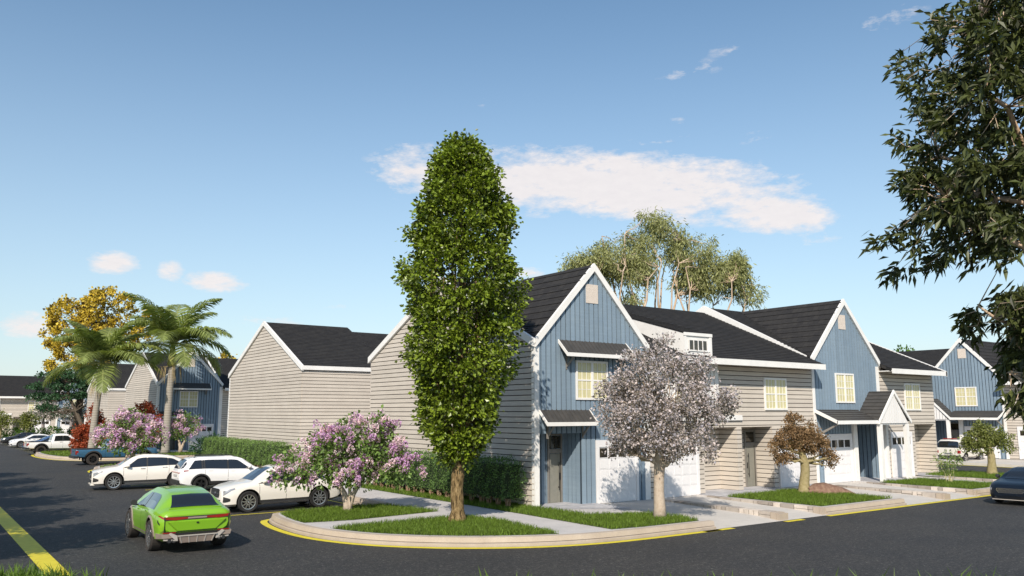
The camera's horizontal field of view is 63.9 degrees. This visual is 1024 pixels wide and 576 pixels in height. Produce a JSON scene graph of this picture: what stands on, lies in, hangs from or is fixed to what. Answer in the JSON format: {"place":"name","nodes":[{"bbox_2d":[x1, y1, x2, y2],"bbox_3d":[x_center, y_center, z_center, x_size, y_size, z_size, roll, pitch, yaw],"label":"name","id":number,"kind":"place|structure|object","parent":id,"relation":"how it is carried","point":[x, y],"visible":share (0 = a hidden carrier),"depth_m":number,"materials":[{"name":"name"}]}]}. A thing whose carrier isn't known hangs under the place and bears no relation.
{"place":"outdoors","nodes":[
{"label":"outdoors","id":0,"kind":"place"},
{"bbox_2d":[39,445,190,456],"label":"sidewalk","id":1,"kind":"structure","parent":0,"point":[159,451],"depth_m":75.51,"materials":[{"name":"concrete"}]},
{"bbox_2d":[85,363,134,435],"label":"blue gabled house","id":2,"kind":"structure","parent":1,"relation":"on","point":[112,401],"depth_m":97.89,"materials":[{"name":"wood"}]},
{"bbox_2d":[125,352,223,449],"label":"blue gabled house","id":3,"kind":"structure","parent":1,"relation":"on","point":[198,390],"depth_m":80.42,"materials":[{"name":"blue wood"}]},
{"bbox_2d":[179,391,198,406],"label":"window","id":4,"kind":"structure","parent":3,"relation":"in","point":[187,398],"depth_m":79.65,"materials":[{"name":"beige glass"}]},
{"bbox_2d":[188,424,213,449],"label":"garage door","id":5,"kind":"structure","parent":3,"relation":"in","point":[210,427],"depth_m":79.92,"materials":[{"name":"paint"}]},
{"label":"lawn","id":6,"kind":"structure","parent":1,"relation":"on","visible":0},
{"bbox_2d":[68,402,109,448],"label":"red maple","id":7,"kind":"object","parent":6,"relation":"on","point":[81,433],"visible":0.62,"depth_m":70.55,"materials":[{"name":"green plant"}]},
{"bbox_2d":[42,319,163,447],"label":"palm tree","id":8,"kind":"object","parent":6,"relation":"on","point":[100,348],"visible":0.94,"depth_m":69.95,"materials":[{"name":"green plant"}]},
{"bbox_2d":[130,399,162,447],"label":"red maple","id":9,"kind":"object","parent":6,"relation":"on","point":[144,406],"visible":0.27,"depth_m":73.11,"materials":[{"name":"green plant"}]},
{"bbox_2d":[107,292,232,453],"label":"palm tree","id":10,"kind":"object","parent":6,"relation":"on","point":[173,329],"visible":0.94,"depth_m":71.85,"materials":[{"name":"green plant"}]},
{"bbox_2d":[161,409,206,451],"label":"lilac bush","id":11,"kind":"object","parent":6,"relation":"on","point":[177,424],"visible":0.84,"depth_m":72.52,"materials":[{"name":"pink plant"}]},
{"bbox_2d":[40,450,204,456],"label":"grass","id":12,"kind":"structure","parent":0,"point":[60,452],"depth_m":70.78,"materials":[{"name":"green plant"}]},
{"bbox_2d":[353,332,387,350],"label":"grey sided house","id":13,"kind":"structure","parent":0,"point":[372,341],"depth_m":59.23,"materials":[{"name":"black"}]},
{"bbox_2d":[278,479,705,535],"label":"sidewalk","id":14,"kind":"structure","parent":0,"point":[560,527],"depth_m":28.59,"materials":[{"name":"concrete"}]},
{"bbox_2d":[280,502,438,522],"bbox_3d":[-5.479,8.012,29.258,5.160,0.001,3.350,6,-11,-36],"label":"lawn","id":15,"kind":"structure","parent":14,"relation":"on","point":[355,519],"depth_m":27.71,"materials":[{"name":"plant"}]},
{"bbox_2d":[266,404,427,509],"bbox_3d":[-5.990,6.213,30.010,5.868,3.930,3.118,0,-9,0],"label":"lilac bush","id":16,"kind":"object","parent":15,"relation":"on","point":[375,439],"visible":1,"depth_m":29.63,"materials":[{"name":"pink plant"}]},
{"bbox_2d":[333,514,557,535],"bbox_3d":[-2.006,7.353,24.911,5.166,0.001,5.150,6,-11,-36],"label":"lawn","id":17,"kind":"structure","parent":14,"relation":"on","point":[444,534],"depth_m":24.28,"materials":[{"name":"plant"}]},
{"bbox_2d":[390,128,533,521],"bbox_3d":[-1.701,1.126,27.941,4.914,13.404,4.659,0,-9,0],"label":"columnar tree","id":18,"kind":"object","parent":17,"relation":"on","point":[463,399],"visible":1,"depth_m":26.93,"materials":[{"name":"green plant"}]},
{"bbox_2d":[360,483,698,528],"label":"lawn","id":19,"kind":"structure","parent":14,"relation":"on","point":[563,513],"depth_m":27.20,"materials":[{"name":"plant"}]},
{"bbox_2d":[365,449,527,506],"bbox_3d":[-3.399,7.979,35.443,1.387,2.038,12.427,6,-11,-36],"label":"hedge","id":20,"kind":"object","parent":19,"relation":"on","point":[495,478],"visible":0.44,"depth_m":32.20,"materials":[{"name":"green plant"}]},
{"bbox_2d":[590,331,742,516],"bbox_3d":[5.223,4.684,28.298,4.767,6.426,4.192,7,-11,-39],"label":"blossom tree","id":21,"kind":"object","parent":19,"relation":"on","point":[650,401],"visible":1,"depth_m":27.86,"materials":[{"name":"grey plant"}]},
{"bbox_2d":[540,502,633,508],"bbox_3d":[2.512,8.308,31.228,2.720,0.001,3.600,6,-11,-36],"label":"paved entry","id":22,"kind":"object","parent":14,"relation":"on","point":[565,505],"visible":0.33,"depth_m":31.23,"materials":[{"name":"concrete"}]},
{"label":"lawn","id":23,"kind":"structure","parent":14,"relation":"on","visible":0},
{"bbox_2d":[188,431,223,455],"bbox_3d":[-23.521,12.277,63.098,2.718,2.724,2.371,0,-9,0],"label":"green shrub","id":24,"kind":"object","parent":23,"relation":"on","point":[194,448],"visible":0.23,"depth_m":62.94,"materials":[{"name":"green plant"}]},
{"bbox_2d":[201,435,293,466],"bbox_3d":[-18.064,10.973,55.009,1.412,1.983,15.846,6,-11,-36],"label":"hedge","id":25,"kind":"object","parent":23,"relation":"on","point":[256,453],"visible":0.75,"depth_m":53.21,"materials":[{"name":"green plant"}]},
{"bbox_2d":[0,560,1005,575],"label":"verge grass","id":26,"kind":"structure","parent":0,"point":[32,572],"depth_m":17.70,"materials":[{"name":"green plant"}]},
{"bbox_2d":[0,443,1023,575],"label":"road","id":27,"kind":"structure","parent":0,"point":[60,512],"depth_m":23.21,"materials":[{"name":"grey asphalt"}]},
{"bbox_2d":[0,432,37,443],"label":"saloon","id":28,"kind":"object","parent":27,"relation":"on","point":[16,436],"visible":0.32,"depth_m":97.64,"materials":[{"name":"black paint"}]},
{"bbox_2d":[8,434,49,447],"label":"saloon","id":29,"kind":"object","parent":27,"relation":"on","point":[19,442],"visible":0.52,"depth_m":89.97,"materials":[{"name":"white paint"}]},
{"bbox_2d":[0,507,69,574],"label":"edge marking","id":30,"kind":"object","parent":27,"relation":"on","point":[34,550],"visible":0.92,"depth_m":23.88,"materials":[{"name":"yellow paint"}]},
{"bbox_2d":[22,433,82,453],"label":"pickup truck","id":31,"kind":"object","parent":27,"relation":"on","point":[59,440],"visible":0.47,"depth_m":75.48,"materials":[{"name":"white paint"}]},
{"bbox_2d":[69,439,158,464],"bbox_3d":[-29.819,12.260,61.827,5.970,1.890,2.262,7,-11,-38],"label":"pickup truck","id":32,"kind":"object","parent":27,"relation":"on","point":[90,456],"visible":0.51,"depth_m":60.34,"materials":[{"name":"blue metal"}]},
{"bbox_2d":[35,452,193,460],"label":"corner kerb","id":33,"kind":"structure","parent":27,"relation":"on","point":[38,454],"depth_m":66.85,"materials":[{"name":"concrete"}]},
{"bbox_2d":[88,453,181,489],"bbox_3d":[-18.924,9.373,42.250,4.980,1.730,2.269,5,-10,-30],"label":"parked car","id":34,"kind":"object","parent":27,"relation":"on","point":[141,468],"visible":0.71,"depth_m":41.35,"materials":[{"name":"white paint"}]},
{"bbox_2d":[125,485,230,550],"bbox_3d":[-10.104,6.757,24.673,2.269,1.635,5.225,6,-10,-34],"label":"green car","id":35,"kind":"object","parent":27,"relation":"on","point":[157,516],"visible":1,"depth_m":22.93,"materials":[{"name":"green paint"}]},
{"bbox_2d":[170,454,257,488],"bbox_3d":[-14.584,9.286,41.596,4.815,1.706,2.146,6,-11,-35],"label":"parked car","id":36,"kind":"object","parent":27,"relation":"on","point":[204,471],"visible":0.66,"depth_m":40.49,"materials":[{"name":"white paint"}]},
{"bbox_2d":[210,358,237,438],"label":"grey sided house","id":37,"kind":"structure","parent":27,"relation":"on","point":[226,365],"depth_m":81.97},
{"bbox_2d":[210,464,340,512],"bbox_3d":[-9.514,8.010,33.258,4.980,1.730,2.269,6,-11,-36],"label":"parked car","id":38,"kind":"object","parent":27,"relation":"on","point":[251,491],"visible":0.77,"depth_m":32.21,"materials":[{"name":"white paint"}]},
{"bbox_2d":[331,495,388,504],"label":"parking kerb","id":39,"kind":"structure","parent":27,"relation":"on","point":[358,500],"depth_m":34.10,"materials":[{"name":"concrete"}]},
{"bbox_2d":[260,519,720,548],"bbox_3d":[-1.494,7.774,25.971,15.911,0.001,5.927,-2,-9,14],"label":"corner marking","id":40,"kind":"object","parent":27,"relation":"on","point":[265,523],"visible":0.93,"depth_m":24.06,"materials":[{"name":"yellow paint"}]},
{"bbox_2d":[269,512,715,546],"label":"corner kerb","id":41,"kind":"structure","parent":27,"relation":"on","point":[278,521],"depth_m":24.18,"materials":[{"name":"concrete"}]},
{"bbox_2d":[697,494,896,506],"bbox_3d":[12.094,9.040,35.068,5.550,0.276,6.050,6,-11,-36],"label":"lawn pad","id":42,"kind":"object","parent":27,"relation":"on","point":[803,504],"visible":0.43,"depth_m":33.08,"materials":[{"name":"concrete"}]},
{"bbox_2d":[703,486,791,495],"bbox_3d":[10.475,9.287,37.686,5.750,0.001,2.500,6,-11,-36],"label":"paved entry","id":43,"kind":"object","parent":42,"relation":"on","point":[720,492],"visible":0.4,"depth_m":37.64,"materials":[{"name":"concrete"}]},
{"bbox_2d":[822,498,906,514],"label":"front kerb","id":44,"kind":"structure","parent":27,"relation":"on","point":[848,508],"depth_m":32.33,"materials":[{"name":"concrete"}]},
{"bbox_2d":[826,503,930,515],"bbox_3d":[14.734,8.777,32.626,7.500,0.001,0.230,6,-11,-36],"label":"front marking","id":45,"kind":"object","parent":27,"relation":"on","point":[877,509],"visible":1,"depth_m":32.44,"materials":[{"name":"yellow paint"}]},
{"bbox_2d":[853,477,989,488],"bbox_3d":[21.302,10.054,41.755,4.200,0.276,6.050,6,-11,-36],"label":"lawn pad","id":46,"kind":"object","parent":27,"relation":"on","point":[895,480],"visible":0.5,"depth_m":42.67,"materials":[{"name":"concrete"}]},
{"bbox_2d":[860,477,906,481],"bbox_3d":[19.562,10.288,44.286,3.200,0.001,2.500,6,-11,-36],"label":"paved entry","id":47,"kind":"object","parent":46,"relation":"on","point":[871,479],"visible":0.6,"depth_m":44.16,"materials":[{"name":"concrete"}]},
{"bbox_2d":[880,477,991,488],"bbox_3d":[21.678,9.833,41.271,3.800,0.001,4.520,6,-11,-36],"label":"lawn","id":48,"kind":"structure","parent":46,"relation":"on","point":[930,482],"depth_m":40.24,"materials":[{"name":"plant"}]},
{"bbox_2d":[930,448,965,481],"bbox_3d":[22.303,9.039,41.900,1.696,1.827,1.715,0,-9,0],"label":"sapling","id":49,"kind":"object","parent":48,"relation":"on","point":[946,463],"visible":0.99,"depth_m":41.85,"materials":[{"name":"green plant"}]},
{"bbox_2d":[866,482,978,495],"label":"stone wall","id":50,"kind":"structure","parent":27,"relation":"on","point":[974,492],"depth_m":39.15,"materials":[{"name":"concrete"}]},
{"bbox_2d":[858,0,1023,433],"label":"overhanging tree","id":51,"kind":"object","parent":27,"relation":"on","point":[963,181],"visible":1,"depth_m":6.66,"materials":[{"name":"green plant"}]},
{"bbox_2d":[937,438,986,460],"bbox_3d":[34.999,12.601,63.939,4.720,1.850,2.127,7,-11,-37],"label":"offroad car","id":52,"kind":"object","parent":27,"relation":"on","point":[950,444],"visible":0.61,"depth_m":62.69,"materials":[{"name":"white paint"}]},
{"bbox_2d":[930,475,996,481],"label":"stone wall","id":53,"kind":"structure","parent":27,"relation":"on","point":[980,479],"depth_m":44.68,"materials":[{"name":"concrete"}]},
{"bbox_2d":[990,467,1023,501],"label":"saloon car","id":54,"kind":"object","parent":27,"relation":"on","point":[1008,485],"visible":1,"depth_m":34.40,"materials":[{"name":"blue paint"}]},
{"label":"lawn pad","id":55,"kind":"structure","parent":27,"relation":"on","visible":0},
{"label":"lawn","id":56,"kind":"structure","parent":55,"relation":"on","visible":0},
{"bbox_2d":[958,417,1018,473],"bbox_3d":[27.639,9.164,47.551,3.496,3.314,1.776,0,-9,0],"label":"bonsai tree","id":57,"kind":"object","parent":56,"relation":"on","point":[981,432],"visible":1,"depth_m":47.35,"materials":[{"name":"green plant"}]},
{"bbox_2d":[0,0,1023,375],"label":"sky","id":58,"kind":"structure","parent":0,"point":[265,158],"materials":[{"name":"blue"}]},
{"bbox_2d":[601,495,825,528],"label":"driveway","id":59,"kind":"structure","parent":0,"point":[723,518],"depth_m":30.97,"materials":[{"name":"concrete"}]},
{"bbox_2d":[665,499,787,520],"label":"stone wall","id":60,"kind":"structure","parent":59,"relation":"on","point":[776,515],"depth_m":30.49,"materials":[{"name":"concrete"}]},
{"bbox_2d":[707,495,825,514],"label":"stone wall","id":61,"kind":"structure","parent":59,"relation":"on","point":[816,509],"depth_m":32.16,"materials":[{"name":"concrete"}]},
{"bbox_2d":[728,487,889,505],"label":"grass","id":62,"kind":"structure","parent":0,"point":[792,494],"depth_m":34.07,"materials":[{"name":"green plant"}]},
{"bbox_2d":[765,411,843,491],"bbox_3d":[13.028,7.347,36.711,3.463,3.721,1.906,0,-9,0],"label":"gnarled tree","id":63,"kind":"object","parent":62,"relation":"on","point":[803,443],"visible":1,"depth_m":36.51,"materials":[{"name":"brown plant"}]},
{"bbox_2d":[808,482,853,493],"bbox_3d":[14.075,8.837,36.209,2.046,0.520,1.060,-1,-9,8],"label":"rock","id":64,"kind":"object","parent":62,"relation":"on","point":[823,487],"visible":0.74,"depth_m":35.97,"materials":[{"name":"brown stone"}]},
{"bbox_2d":[785,482,975,504],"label":"driveway","id":65,"kind":"structure","parent":0,"point":[911,499],"depth_m":37.89,"materials":[{"name":"concrete"}]},
{"bbox_2d":[835,485,950,499],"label":"stone wall","id":66,"kind":"structure","parent":65,"relation":"on","point":[942,496],"depth_m":37.37,"materials":[{"name":"concrete"}]},
{"bbox_2d":[899,476,986,482],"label":"driveway","id":67,"kind":"structure","parent":0,"point":[915,477],"depth_m":45.76,"materials":[{"name":"concrete"}]},
{"bbox_2d":[937,457,986,463],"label":"pavement","id":68,"kind":"structure","parent":0,"point":[969,458],"depth_m":63.98,"materials":[{"name":"concrete"}]},
{"bbox_2d":[898,349,948,366],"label":"grey sided house","id":69,"kind":"structure","parent":68,"relation":"on","point":[932,357],"depth_m":75.43,"materials":[{"name":"black"}]},
{"bbox_2d":[926,469,1004,478],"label":"grass","id":70,"kind":"structure","parent":0,"point":[971,474],"depth_m":46.58,"materials":[{"name":"green plant"}]},
{"bbox_2d":[948,459,1023,466],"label":"pavement","id":71,"kind":"structure","parent":0,"point":[1007,463],"depth_m":60.32,"materials":[{"name":"concrete"}]},
{"bbox_2d":[931,338,1009,458],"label":"blue gabled house","id":72,"kind":"structure","parent":71,"relation":"on","point":[965,395],"depth_m":67.15,"materials":[{"name":"blue wood"}]},
{"bbox_2d":[950,423,959,438],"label":"front door","id":73,"kind":"structure","parent":72,"relation":"in","point":[954,427],"depth_m":68.78,"materials":[{"name":"grey wood"}]},
{"bbox_2d":[954,387,977,405],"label":"window","id":74,"kind":"structure","parent":72,"relation":"in","point":[964,396],"depth_m":67.07,"materials":[{"name":"glass"}]},
{"bbox_2d":[964,426,1000,458],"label":"garage door","id":75,"kind":"structure","parent":72,"relation":"in","point":[966,428],"depth_m":65.04,"materials":[{"name":"paint"}]},
{"bbox_2d":[1003,366,1023,459],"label":"grey sided house","id":76,"kind":"structure","parent":0,"point":[1015,426],"depth_m":63.84,"materials":[{"name":"beige wood"}]},
{"bbox_2d":[1017,427,1023,458],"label":"garage door","id":77,"kind":"structure","parent":76,"relation":"in","point":[1019,429],"depth_m":63.47,"materials":[{"name":"paint"}]},
{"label":"pavement","id":78,"kind":"structure","parent":0,"visible":0},
{"bbox_2d":[0,375,12,435],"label":"grey sided house","id":79,"kind":"structure","parent":78,"relation":"on","point":[6,395],"depth_m":124.17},
{"bbox_2d":[0,410,16,438],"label":"tree","id":80,"kind":"object","parent":78,"relation":"on","point":[4,417],"visible":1,"depth_m":110.91,"materials":[{"name":"green plant"}]},
{"bbox_2d":[1,427,37,437],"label":"bush","id":81,"kind":"object","parent":78,"relation":"on","point":[5,434],"visible":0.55,"depth_m":112.11,"materials":[{"name":"green plant"}]},
{"bbox_2d":[14,411,41,431],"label":"tree","id":82,"kind":"object","parent":78,"relation":"on","point":[27,416],"visible":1,"depth_m":112.17,"materials":[{"name":"green plant"}]},
{"bbox_2d":[9,376,56,435],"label":"grey sided house","id":83,"kind":"structure","parent":78,"relation":"on","point":[19,392],"depth_m":126.15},
{"bbox_2d":[29,401,59,431],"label":"flowering tree","id":84,"kind":"object","parent":78,"relation":"on","point":[44,415],"visible":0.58,"depth_m":118.61,"materials":[{"name":"green plant"}]},
{"bbox_2d":[31,425,70,434],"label":"bush","id":85,"kind":"object","parent":78,"relation":"on","point":[45,430],"visible":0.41,"depth_m":114.99,"materials":[{"name":"green plant"}]},
{"bbox_2d":[52,401,86,428],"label":"flowering tree","id":86,"kind":"object","parent":78,"relation":"on","point":[71,415],"visible":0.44,"depth_m":119.23,"materials":[{"name":"green plant"}]},
{"bbox_2d":[55,378,89,432],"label":"blue gabled house","id":87,"kind":"structure","parent":78,"relation":"on","point":[63,424],"depth_m":128.20,"materials":[{"name":"blue wood"}]},
{"bbox_2d":[60,420,69,432],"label":"garage door","id":88,"kind":"structure","parent":87,"relation":"in","point":[65,425],"depth_m":128.06,"materials":[{"name":"paint"}]},
{"label":"ground","id":89,"kind":"structure","parent":0,"visible":0},
{"bbox_2d":[23,368,92,424],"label":"spreading tree","id":90,"kind":"object","parent":89,"relation":"on","point":[71,377],"visible":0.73,"depth_m":110.58,"materials":[{"name":"green plant"}]},
{"bbox_2d":[38,285,237,435],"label":"yellow tree","id":91,"kind":"object","parent":89,"relation":"on","point":[88,316],"visible":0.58,"depth_m":114.23,"materials":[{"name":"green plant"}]},
{"bbox_2d":[556,234,665,305],"bbox_3d":[7.562,4.537,62.057,8.685,17.567,5.033,0,-9,0],"label":"gum tree","id":92,"kind":"object","parent":89,"relation":"on","point":[644,277],"visible":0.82,"depth_m":62.17,"materials":[{"name":"green plant"}]},
{"bbox_2d":[576,206,724,309],"bbox_3d":[10.664,3.395,63.824,12.683,20.238,5.637,0,-9,0],"label":"gum tree","id":93,"kind":"object","parent":89,"relation":"on","point":[653,232],"visible":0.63,"depth_m":63.90,"materials":[{"name":"green plant"}]},
{"bbox_2d":[662,244,770,311],"bbox_3d":[16.080,5.009,63.576,7.542,16.973,5.848,4,-10,-25],"label":"gum tree","id":94,"kind":"object","parent":89,"relation":"on","point":[733,274],"visible":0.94,"depth_m":63.50,"materials":[{"name":"green plant"}]},
{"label":"yard pavement","id":95,"kind":"structure","parent":0,"visible":0},
{"bbox_2d":[227,321,372,471],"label":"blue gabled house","id":96,"kind":"structure","parent":95,"relation":"on","point":[289,383],"depth_m":53.04,"materials":[{"name":"wood"}]},
{"bbox_2d":[368,263,650,506],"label":"blue gabled house","id":97,"kind":"structure","parent":95,"relation":"on","point":[579,326],"depth_m":32.92,"materials":[{"name":"blue wood"}]},
{"bbox_2d":[547,434,562,502],"bbox_3d":[1.718,7.179,32.714,0.740,2.690,0.100,6,-11,-36],"label":"front door","id":98,"kind":"structure","parent":97,"relation":"in","point":[554,461],"depth_m":32.70,"materials":[{"name":"grey wood"}]},
{"bbox_2d":[575,360,607,399],"bbox_3d":[3.224,3.730,33.145,1.720,1.560,0.085,6,-11,-36],"label":"window","id":99,"kind":"structure","parent":97,"relation":"in","point":[587,373],"depth_m":33.03,"materials":[{"name":"glass"}]},
{"bbox_2d":[595,440,638,503],"bbox_3d":[4.292,7.427,33.378,2.310,2.480,0.095,6,-11,-36],"label":"garage door","id":100,"kind":"structure","parent":97,"relation":"in","point":[617,480],"depth_m":33.22,"materials":[{"name":"paint"}]},
{"bbox_2d":[622,304,751,498],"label":"grey sided house","id":101,"kind":"structure","parent":95,"relation":"on","point":[694,476],"depth_m":37.52,"materials":[{"name":"beige wood"}]},
{"bbox_2d":[664,439,700,497],"bbox_3d":[7.327,7.749,35.574,2.270,2.500,0.095,6,-11,-36],"label":"garage door","id":102,"kind":"structure","parent":101,"relation":"in","point":[684,480],"depth_m":35.57,"materials":[{"name":"paint"}]},
{"bbox_2d":[633,305,825,489],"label":"grey sided house","id":103,"kind":"structure","parent":95,"relation":"on","point":[774,382],"depth_m":40.11,"materials":[{"name":"beige wood"}]},
{"bbox_2d":[743,430,756,486],"bbox_3d":[11.585,8.262,39.858,0.800,2.690,0.100,6,-11,-36],"label":"front door","id":104,"kind":"structure","parent":103,"relation":"in","point":[749,437],"depth_m":39.86,"materials":[{"name":"grey wood"}]},
{"bbox_2d":[763,378,787,409],"bbox_3d":[12.857,5.174,40.070,1.750,1.540,0.085,6,-11,-36],"label":"window","id":105,"kind":"structure","parent":103,"relation":"in","point":[775,389],"depth_m":40.03,"materials":[{"name":"glass"}]},
{"bbox_2d":[778,435,807,486],"bbox_3d":[13.791,8.461,40.268,2.270,2.500,0.095,6,-11,-36],"label":"garage door","id":106,"kind":"structure","parent":103,"relation":"in","point":[789,474],"depth_m":39.95,"materials":[{"name":"paint"}]},
{"bbox_2d":[696,299,912,483],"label":"blue gabled house","id":107,"kind":"structure","parent":95,"relation":"on","point":[856,411],"depth_m":44.04,"materials":[{"name":"blue wood"}]},
{"bbox_2d":[823,434,854,483],"bbox_3d":[16.909,8.816,42.541,2.580,2.480,0.095,6,-11,-36],"label":"garage door","id":108,"kind":"structure","parent":107,"relation":"in","point":[844,471],"depth_m":42.67,"materials":[{"name":"paint"}]},
{"bbox_2d":[835,373,855,402],"bbox_3d":[17.691,5.323,43.652,1.720,1.560,0.085,6,-11,-36],"label":"window","id":109,"kind":"structure","parent":107,"relation":"in","point":[844,382],"depth_m":43.61,"materials":[{"name":"yellow glass"}]},
{"bbox_2d":[771,342,947,477],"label":"grey sided house","id":110,"kind":"structure","parent":95,"relation":"on","point":[907,379],"depth_m":47.72,"materials":[{"name":"beige wood"}]},
{"bbox_2d":[889,432,914,477],"bbox_3d":[21.955,9.360,46.198,2.270,2.500,0.095,6,-11,-36],"label":"garage door","id":111,"kind":"structure","parent":110,"relation":"in","point":[898,465],"depth_m":45.96,"materials":[{"name":"paint"}]},
{"bbox_2d":[903,383,921,409],"bbox_3d":[23.193,6.312,47.577,1.700,1.540,0.085,6,-11,-36],"label":"window","id":112,"kind":"structure","parent":110,"relation":"in","point":[912,396],"depth_m":47.53,"materials":[{"name":"yellow glass"}]},
{"label":"lawn","id":113,"kind":"structure","parent":0,"visible":0},
{"bbox_2d":[88,405,170,457],"bbox_3d":[-26.155,10.062,56.081,5.418,4.117,3.129,0,-9,0],"label":"lilac bush","id":114,"kind":"object","parent":113,"relation":"on","point":[135,438],"visible":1,"depth_m":55.54,"materials":[{"name":"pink plant"}]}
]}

